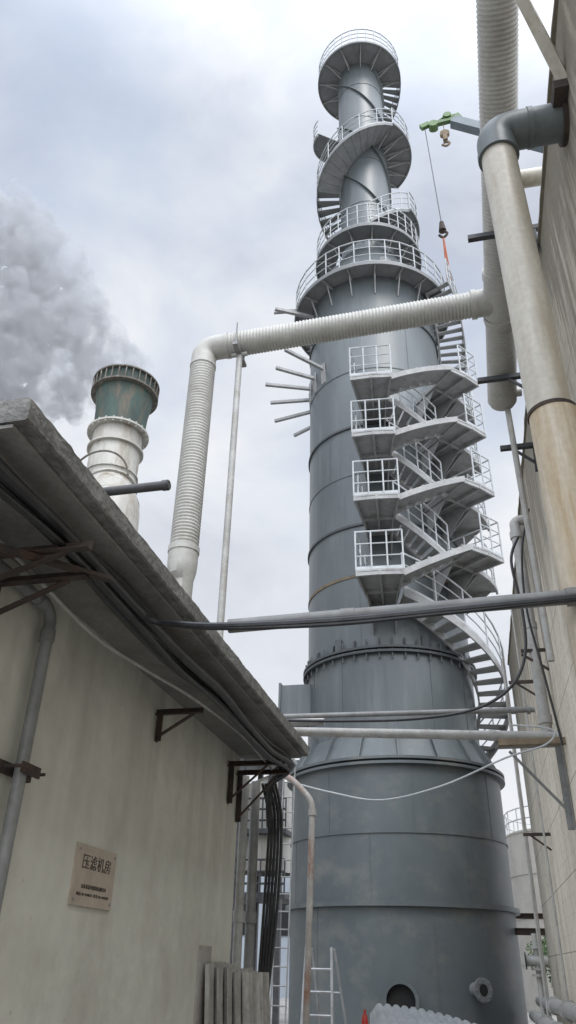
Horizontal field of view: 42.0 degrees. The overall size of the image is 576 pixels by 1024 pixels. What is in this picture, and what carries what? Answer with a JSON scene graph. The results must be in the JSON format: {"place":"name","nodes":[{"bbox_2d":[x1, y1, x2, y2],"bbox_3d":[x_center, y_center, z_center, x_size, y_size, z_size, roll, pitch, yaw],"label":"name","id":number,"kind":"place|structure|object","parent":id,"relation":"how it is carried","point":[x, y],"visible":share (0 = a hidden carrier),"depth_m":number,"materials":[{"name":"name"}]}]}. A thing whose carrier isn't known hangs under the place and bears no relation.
{"place":"outdoors","nodes":[
{"label":"outdoors","id":0,"kind":"place"},
{"bbox_2d":[241,875,289,997],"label":"factory hall","id":1,"kind":"structure","parent":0,"point":[284,933],"depth_m":42.94,"materials":[{"name":"metal"}]},
{"bbox_2d":[242,904,245,934],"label":"window","id":2,"kind":"structure","parent":1,"relation":"in","point":[243,933],"depth_m":43.59,"materials":[{"name":"grey glass"}]},
{"bbox_2d":[271,904,289,935],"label":"window","id":3,"kind":"structure","parent":1,"relation":"in","point":[285,915],"depth_m":43.22,"materials":[{"name":"grey glass"}]},
{"bbox_2d":[0,0,553,834],"label":"sky","id":4,"kind":"structure","parent":0,"point":[159,163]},
{"bbox_2d":[361,1009,367,1023],"bbox_3d":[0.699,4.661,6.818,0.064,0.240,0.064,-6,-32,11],"label":"traffic cone","id":5,"kind":"object","parent":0,"point":[364,1019],"visible":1,"depth_m":6.83,"materials":[{"name":"red plastic"}]},
{"bbox_2d":[270,998,556,1023],"bbox_3d":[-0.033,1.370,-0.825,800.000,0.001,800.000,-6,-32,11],"label":"ground","id":6,"kind":"structure","parent":0,"point":[282,1014],"depth_m":29.03,"materials":[{"name":"concrete"}]},
{"bbox_2d":[80,364,159,531],"bbox_3d":[-6.591,3.922,25.150,5.000,22.160,5.000,-6,-32,11],"label":"chimney","id":7,"kind":"object","parent":6,"relation":"on","point":[124,397],"visible":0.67,"depth_m":29.36,"materials":[{"name":"green paint"}]},
{"bbox_2d":[0,397,307,1023],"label":"plant room building","id":8,"kind":"structure","parent":6,"relation":"on","point":[159,818],"depth_m":4.75,"materials":[{"name":"beige paint"}]},
{"bbox_2d":[0,559,55,912],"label":"downpipe","id":9,"kind":"object","parent":8,"relation":"attached to","point":[21,771],"visible":0.98,"depth_m":3.91,"materials":[{"name":"metal"}]},
{"bbox_2d":[0,572,89,614],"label":"cable bracket","id":10,"kind":"object","parent":8,"relation":"attached to","point":[62,579],"visible":1,"depth_m":3.80,"materials":[{"name":"metal"}]},
{"bbox_2d":[0,543,111,582],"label":"rusty beam","id":11,"kind":"structure","parent":10,"relation":"on","point":[32,556],"depth_m":3.65,"materials":[{"name":"metal"}]},
{"bbox_2d":[0,487,289,831],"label":"power cable","id":12,"kind":"object","parent":10,"relation":"attached to","point":[33,519],"visible":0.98,"depth_m":4.32,"materials":[{"name":"black rubber"}]},
{"bbox_2d":[261,783,272,971],"bbox_3d":[-0.272,4.369,7.343,0.254,3.239,0.306,-22,-38,33],"label":"hanging cable","id":13,"kind":"object","parent":12,"relation":"hanging from","point":[267,898],"visible":0.71,"depth_m":7.74,"materials":[{"name":"black rubber"}]},
{"bbox_2d":[0,541,93,580],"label":"cable bracket","id":14,"kind":"object","parent":8,"relation":"attached to","point":[55,551],"visible":0.74,"depth_m":3.58,"materials":[{"name":"metal"}]},
{"bbox_2d":[67,842,116,910],"bbox_3d":[-1.193,2.253,4.631,0.020,0.330,0.560,-6,-32,11],"label":"room sign","id":15,"kind":"object","parent":8,"relation":"attached to","point":[92,878],"visible":1,"depth_m":4.60,"materials":[{"name":"metal"}]},
{"bbox_2d":[103,479,170,495],"bbox_3d":[-1.221,-0.075,3.908,1.280,0.056,0.056,-6,-32,11],"label":"vent stub","id":16,"kind":"object","parent":8,"relation":"on","point":[163,485],"visible":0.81,"depth_m":3.79,"materials":[{"name":"grey metal"}]},
{"bbox_2d":[0,458,287,779],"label":"power cable","id":17,"kind":"object","parent":8,"relation":"hanging from","point":[129,589],"visible":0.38,"depth_m":4.41,"materials":[{"name":"black rubber"}]},
{"bbox_2d":[153,636,277,768],"bbox_3d":[-0.760,1.256,5.148,0.234,0.522,7.118,-5,-32,10],"label":"power cable","id":18,"kind":"object","parent":17,"relation":"attached to","point":[182,665],"visible":0.16,"depth_m":5.14,"materials":[{"name":"black rubber"}]},
{"bbox_2d":[263,794,276,971],"bbox_3d":[-0.237,4.366,7.336,0.254,3.239,0.306,-22,-38,33],"label":"hanging cable","id":19,"kind":"object","parent":17,"relation":"hanging from","point":[271,886],"visible":0.84,"depth_m":7.78,"materials":[{"name":"black rubber"}]},
{"bbox_2d":[0,460,294,819],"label":"power cable","id":20,"kind":"object","parent":8,"relation":"hanging from","point":[21,491],"visible":0.82,"depth_m":4.17,"materials":[{"name":"black rubber"}]},
{"bbox_2d":[258,783,269,971],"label":"hanging cable","id":21,"kind":"object","parent":20,"relation":"hanging from","point":[264,896],"visible":0.68,"depth_m":7.75,"materials":[{"name":"black rubber"}]},
{"bbox_2d":[155,707,203,742],"bbox_3d":[-0.838,1.630,5.769,0.380,0.245,0.090,-6,-32,11],"label":"cable bracket","id":22,"kind":"object","parent":8,"relation":"attached to","point":[191,712],"visible":1,"depth_m":5.79,"materials":[{"name":"metal"}]},
{"bbox_2d":[193,945,211,1023],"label":"wall cover plate","id":23,"kind":"object","parent":8,"relation":"attached to","point":[204,955],"depth_m":6.17,"materials":[{"name":"grey metal"}]},
{"bbox_2d":[216,351,247,637],"bbox_3d":[-0.660,-0.038,8.357,0.200,4.660,0.076,-6,-32,11],"label":"duct support post","id":24,"kind":"object","parent":8,"relation":"on","point":[227,531],"visible":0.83,"depth_m":8.42,"materials":[{"name":"grey metal"}]},
{"bbox_2d":[233,322,246,367],"bbox_3d":[-0.609,-2.153,9.631,0.060,0.400,0.440,-6,-32,11],"label":"duct clamp","id":25,"kind":"object","parent":24,"relation":"attached to","point":[237,348],"visible":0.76,"depth_m":9.47,"materials":[{"name":"grey metal"}]},
{"bbox_2d":[227,760,276,803],"bbox_3d":[-0.352,2.642,7.365,0.500,0.400,0.100,-6,-32,11],"label":"cable bracket","id":26,"kind":"object","parent":8,"relation":"attached to","point":[231,765],"visible":0.97,"depth_m":7.41,"materials":[{"name":"metal"}]},
{"bbox_2d":[236,769,288,822],"bbox_3d":[-0.259,2.861,7.590,0.550,0.500,0.100,-6,-32,11],"label":"cable bracket","id":27,"kind":"object","parent":8,"relation":"attached to","point":[241,773],"visible":0.97,"depth_m":7.65,"materials":[{"name":"metal"}]},
{"bbox_2d":[0,539,272,770],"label":"signal cable","id":28,"kind":"object","parent":27,"relation":"attached to","point":[72,615],"visible":0.86,"depth_m":4.62,"materials":[{"name":"grey rubber"}]},
{"bbox_2d":[0,482,283,827],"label":"power cable","id":29,"kind":"object","parent":27,"relation":"attached to","point":[117,612],"visible":0.41,"depth_m":4.58,"materials":[{"name":"black rubber"}]},
{"bbox_2d":[266,786,279,971],"bbox_3d":[-0.203,4.362,7.329,0.254,3.239,0.306,-22,-38,33],"label":"hanging cable","id":30,"kind":"object","parent":29,"relation":"hanging from","point":[275,881],"visible":0.86,"depth_m":7.79,"materials":[{"name":"black rubber"}]},
{"bbox_2d":[269,783,282,991],"bbox_3d":[-0.169,4.359,7.322,0.254,3.239,0.306,-22,-38,33],"label":"hanging cable","id":31,"kind":"object","parent":29,"relation":"hanging from","point":[278,883],"visible":0.84,"depth_m":7.76,"materials":[{"name":"black rubber"}]},
{"bbox_2d":[167,0,521,598],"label":"ribbed duct","id":32,"kind":"object","parent":8,"relation":"on","point":[497,40],"visible":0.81,"depth_m":8.96,"materials":[{"name":"plastic"}]},
{"bbox_2d":[505,408,554,661],"bbox_3d":[2.905,0.088,9.141,0.096,3.600,0.076,-6,-32,11],"label":"duct prop","id":33,"kind":"object","parent":32,"relation":"attached to","point":[535,568],"visible":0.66,"depth_m":9.01,"materials":[{"name":"grey metal"}]},
{"bbox_2d":[520,166,541,187],"bbox_3d":[2.627,-3.546,7.946,0.755,0.209,0.189,-6,-32,11],"label":"wall connector pipe","id":34,"kind":"object","parent":32,"relation":"attached to","point":[531,177],"depth_m":7.88,"materials":[{"name":"beige metal"}]},
{"bbox_2d":[204,961,236,1023],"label":"corrugated sheet","id":35,"kind":"object","parent":6,"relation":"on","point":[209,993],"visible":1,"depth_m":6.20,"materials":[{"name":"grey metal"}]},
{"bbox_2d":[214,968,244,1023],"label":"corrugated sheet","id":36,"kind":"object","parent":6,"relation":"on","point":[219,998],"visible":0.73,"depth_m":6.25,"materials":[{"name":"grey metal"}]},
{"bbox_2d":[224,967,252,1023],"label":"corrugated sheet","id":37,"kind":"object","parent":6,"relation":"on","point":[228,995],"visible":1,"depth_m":6.32,"materials":[{"name":"grey metal"}]},
{"bbox_2d":[232,775,249,967],"bbox_3d":[-0.499,4.314,7.346,0.112,3.330,0.112,-6,-32,11],"label":"riser pipe","id":38,"kind":"object","parent":6,"relation":"on","point":[238,915],"visible":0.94,"depth_m":7.64,"materials":[{"name":"grey metal"}]},
{"bbox_2d":[233,970,257,1023],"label":"corrugated sheet","id":39,"kind":"object","parent":6,"relation":"on","point":[237,997],"visible":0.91,"depth_m":6.38,"materials":[{"name":"grey metal"}]},
{"bbox_2d":[243,781,259,968],"bbox_3d":[-0.388,4.395,7.447,0.124,3.300,0.124,-6,-32,11],"label":"riser pipe","id":40,"kind":"object","parent":6,"relation":"on","point":[250,916],"visible":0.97,"depth_m":7.76,"materials":[{"name":"grey metal"}]},
{"bbox_2d":[242,972,269,1023],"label":"corrugated sheet","id":41,"kind":"object","parent":6,"relation":"on","point":[255,999],"visible":1,"depth_m":6.62,"materials":[{"name":"grey metal"}]},
{"bbox_2d":[230,758,298,1023],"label":"pipe rack","id":42,"kind":"object","parent":6,"relation":"on","point":[286,849],"visible":0.2,"depth_m":25.01,"materials":[{"name":"metal"}]},
{"bbox_2d":[270,768,295,1023],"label":"access ladder","id":43,"kind":"object","parent":6,"relation":"on","point":[288,929],"visible":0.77,"depth_m":14.87,"materials":[{"name":"grey metal"}]},
{"bbox_2d":[283,775,315,1023],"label":"rusty standpipe","id":44,"kind":"object","parent":6,"relation":"on","point":[303,791],"visible":0.96,"depth_m":8.15,"materials":[{"name":"grey metal"}]},
{"bbox_2d":[300,947,346,1023],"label":"step ladder","id":45,"kind":"object","parent":6,"relation":"on","point":[330,992],"visible":0.86,"depth_m":12.07,"materials":[{"name":"metal"}]},
{"bbox_2d":[265,29,527,1023],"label":"exhaust tower","id":46,"kind":"structure","parent":6,"relation":"on","point":[413,901],"depth_m":18.99,"materials":[{"name":"metal"}]},
{"bbox_2d":[501,658,551,1016],"bbox_3d":[4.513,6.267,14.196,0.065,7.300,0.065,6,-31,-8],"label":"thin riser","id":47,"kind":"object","parent":6,"relation":"on","point":[505,682],"visible":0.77,"depth_m":14.17,"materials":[{"name":"grey metal"}]},
{"bbox_2d":[535,996,575,1022],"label":"floor pipe","id":48,"kind":"object","parent":47,"relation":"attached to","point":[565,1009],"visible":0.95,"depth_m":10.01,"materials":[{"name":"silver metal"}]},
{"bbox_2d":[505,695,549,1015],"bbox_3d":[4.204,6.238,13.095,0.037,6.200,0.037,-19,-37,30],"label":"thin riser","id":49,"kind":"object","parent":6,"relation":"on","point":[531,889],"visible":1,"depth_m":13.04,"materials":[{"name":"grey metal"}]},
{"bbox_2d":[529,1010,562,1023],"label":"floor pipe","id":50,"kind":"object","parent":49,"relation":"attached to","point":[535,1017],"visible":1,"depth_m":11.98,"materials":[{"name":"grey metal"}]},
{"bbox_2d":[504,805,553,1014],"bbox_3d":[14.546,18.591,35.250,7.680,8.329,7.680,-6,-32,11],"label":"storage tank","id":51,"kind":"object","parent":6,"relation":"on","point":[522,897],"visible":0.33,"depth_m":34.64,"materials":[{"name":"metal"}]},
{"bbox_2d":[516,913,542,918],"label":"steel frame beam","id":52,"kind":"structure","parent":6,"relation":"on","point":[527,916],"depth_m":17.79,"materials":[{"name":"brown metal"}]},
{"bbox_2d":[524,933,548,1014],"bbox_3d":[4.628,8.931,13.672,0.420,2.200,0.359,-6,-32,11],"label":"valve assembly","id":53,"kind":"object","parent":6,"relation":"on","point":[533,960],"visible":0.79,"depth_m":13.97,"materials":[{"name":"metal"}]},
{"bbox_2d":[525,936,552,987],"bbox_3d":[10.083,16.341,27.004,2.814,3.500,2.034,-6,-32,11],"label":"tree","id":54,"kind":"object","parent":6,"relation":"on","point":[544,942],"visible":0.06,"depth_m":27.41,"materials":[{"name":"green plant"}]},
{"bbox_2d":[507,0,575,1023],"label":"concrete wall","id":55,"kind":"structure","parent":6,"relation":"on","point":[556,237],"depth_m":9.99,"materials":[{"name":"beige concrete"}]},
{"bbox_2d":[287,536,526,722],"bbox_3d":[1.650,1.707,11.006,3.721,2.717,0.044,-6,-32,11],"label":"drooping cable","id":56,"kind":"object","parent":55,"relation":"attached to","point":[507,690],"visible":0.94,"depth_m":10.40,"materials":[{"name":"black rubber"}]},
{"bbox_2d":[290,724,555,800],"bbox_3d":[1.690,3.209,9.601,3.412,0.904,0.024,-6,-32,11],"label":"drooping cable","id":57,"kind":"object","parent":55,"relation":"attached to","point":[490,764],"visible":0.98,"depth_m":9.42,"materials":[{"name":"rubber"}]},
{"bbox_2d":[294,727,558,740],"bbox_3d":[1.494,3.143,10.653,4.487,0.379,0.149,-6,-32,11],"label":"cross pipe","id":58,"kind":"object","parent":55,"relation":"attached to","point":[492,735],"visible":0.66,"depth_m":10.52,"materials":[{"name":"grey metal"}]},
{"bbox_2d":[477,372,522,388],"bbox_3d":[2.855,-1.561,9.438,0.880,0.431,0.060,-6,-32,11],"label":"duct bearer","id":59,"kind":"object","parent":55,"relation":"attached to","point":[512,377],"visible":0.43,"depth_m":9.54,"materials":[{"name":"metal"}]},
{"bbox_2d":[468,223,538,251],"bbox_3d":[2.427,-2.891,8.080,0.920,0.431,0.060,-6,-32,11],"label":"duct bearer","id":60,"kind":"object","parent":55,"relation":"attached to","point":[483,236],"visible":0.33,"depth_m":8.21,"materials":[{"name":"metal"}]},
{"bbox_2d":[500,442,537,471],"bbox_3d":[3.103,-0.702,9.690,0.660,0.431,0.060,-6,-32,11],"label":"duct bearer","id":61,"kind":"object","parent":55,"relation":"attached to","point":[520,446],"visible":0.48,"depth_m":9.76,"materials":[{"name":"metal"}]},
{"bbox_2d":[509,680,534,695],"bbox_3d":[3.988,2.996,12.725,0.450,0.287,0.050,-6,-32,11],"label":"wall bracket","id":62,"kind":"object","parent":55,"relation":"attached to","point":[518,682],"visible":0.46,"depth_m":12.75,"materials":[{"name":"metal"}]},
{"bbox_2d":[477,101,575,675],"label":"fume downcomer","id":63,"kind":"object","parent":55,"relation":"attached to","point":[504,139],"visible":0.98,"depth_m":5.02,"materials":[{"name":"beige plastic"}]},
{"bbox_2d":[144,587,575,632],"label":"cross pipe","id":64,"kind":"object","parent":63,"relation":"attached to","point":[379,614],"visible":0.88,"depth_m":4.08,"materials":[{"name":"grey metal"}]},
{"bbox_2d":[515,928,545,935],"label":"steel frame beam","id":65,"kind":"structure","parent":55,"relation":"attached to","point":[523,931],"depth_m":16.37,"materials":[{"name":"brown metal"}]},
{"bbox_2d":[509,515,552,731],"bbox_3d":[3.661,1.604,11.259,0.279,3.582,0.199,-6,-32,11],"label":"grey riser","id":66,"kind":"object","parent":55,"relation":"attached to","point":[544,716],"visible":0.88,"depth_m":11.03,"materials":[{"name":"grey metal"}]},
{"bbox_2d":[498,737,565,746],"bbox_3d":[3.213,3.033,9.907,0.850,0.080,0.100,-6,-32,11],"label":"timber bearer","id":67,"kind":"object","parent":55,"relation":"attached to","point":[513,742],"visible":1,"depth_m":9.88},
{"bbox_2d":[283,705,534,718],"bbox_3d":[1.298,2.856,10.580,4.181,0.157,0.119,-6,-32,11],"label":"cross pipe","id":68,"kind":"object","parent":67,"relation":"on","point":[527,709],"visible":0.89,"depth_m":10.48,"materials":[{"name":"grey metal"}]},
{"bbox_2d":[290,718,324,725],"bbox_3d":[-0.119,3.028,10.788,1.302,0.119,0.099,-6,-32,11],"label":"cross pipe","id":69,"kind":"object","parent":68,"relation":"attached to","point":[304,723],"visible":0.25,"depth_m":10.67,"materials":[{"name":"grey metal"}]},
{"bbox_2d":[521,648,548,670],"bbox_3d":[3.582,2.146,10.890,0.367,0.332,0.050,-6,-32,11],"label":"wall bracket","id":70,"kind":"object","parent":55,"relation":"attached to","point":[540,650],"visible":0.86,"depth_m":10.92,"materials":[{"name":"metal"}]},
{"bbox_2d":[495,741,575,829],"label":"wall bracket","id":71,"kind":"object","parent":55,"relation":"attached to","point":[567,805],"depth_m":9.97,"materials":[{"name":"grey metal"}]},
{"bbox_2d":[523,833,551,850],"bbox_3d":[4.272,5.641,12.840,0.450,0.287,0.050,-6,-32,11],"label":"bracket","id":72,"kind":"object","parent":55,"relation":"attached to","point":[532,835],"visible":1,"depth_m":12.87,"materials":[{"name":"metal"}]},
{"bbox_2d":[515,0,566,79],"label":"wall strut","id":73,"kind":"object","parent":55,"relation":"attached to","point":[542,38],"depth_m":5.93,"materials":[{"name":"beige metal"}]},
{"bbox_2d":[521,509,563,745],"bbox_3d":[3.317,1.438,10.011,0.253,3.208,0.432,-6,-32,11],"label":"wall cable","id":74,"kind":"object","parent":55,"relation":"attached to","point":[540,661],"depth_m":9.87,"materials":[{"name":"black rubber"}]},
{"bbox_2d":[551,78,568,107],"bbox_3d":[2.175,-3.319,5.995,0.120,0.100,0.220,-6,-32,11],"label":"strut shoe","id":75,"kind":"object","parent":55,"relation":"attached to","point":[560,91],"visible":0.71,"depth_m":5.93,"materials":[{"name":"metal"}]},
{"bbox_2d":[511,610,571,1023],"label":"thin riser","id":76,"kind":"object","parent":6,"relation":"on","point":[551,888],"visible":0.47,"depth_m":12.39,"materials":[{"name":"grey metal"}]},
{"bbox_3d":[0.974,4.354,5.193,1.100,1.140,1.160,-6,-32,11],"label":"trestle","id":77,"kind":"object","parent":6,"relation":"on","visible":0},
{"bbox_2d":[370,1010,373,1023],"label":"metal roof sheet","id":78,"kind":"object","parent":77,"relation":"on","point":[371,1018],"visible":0.04,"depth_m":5.80,"materials":[{"name":"grey metal"}]},
{"bbox_2d":[373,1007,378,1023],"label":"metal roof sheet","id":79,"kind":"object","parent":78,"relation":"on","point":[375,1018],"visible":0.06,"depth_m":5.63,"materials":[{"name":"grey metal"}]},
{"bbox_2d":[375,1003,475,1023],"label":"metal roof sheet","id":80,"kind":"object","parent":79,"relation":"on","point":[390,1014],"visible":1,"depth_m":5.63,"materials":[{"name":"grey metal"}]},
{"bbox_2d":[419,111,542,280],"bbox_3d":[13.485,-13.158,33.874,13.712,18.431,1.551,0,-31,3],"label":"mobile crane boom","id":81,"kind":"object","parent":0,"point":[457,121],"visible":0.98,"depth_m":38.31,"materials":[{"name":"metal"}]}
]}

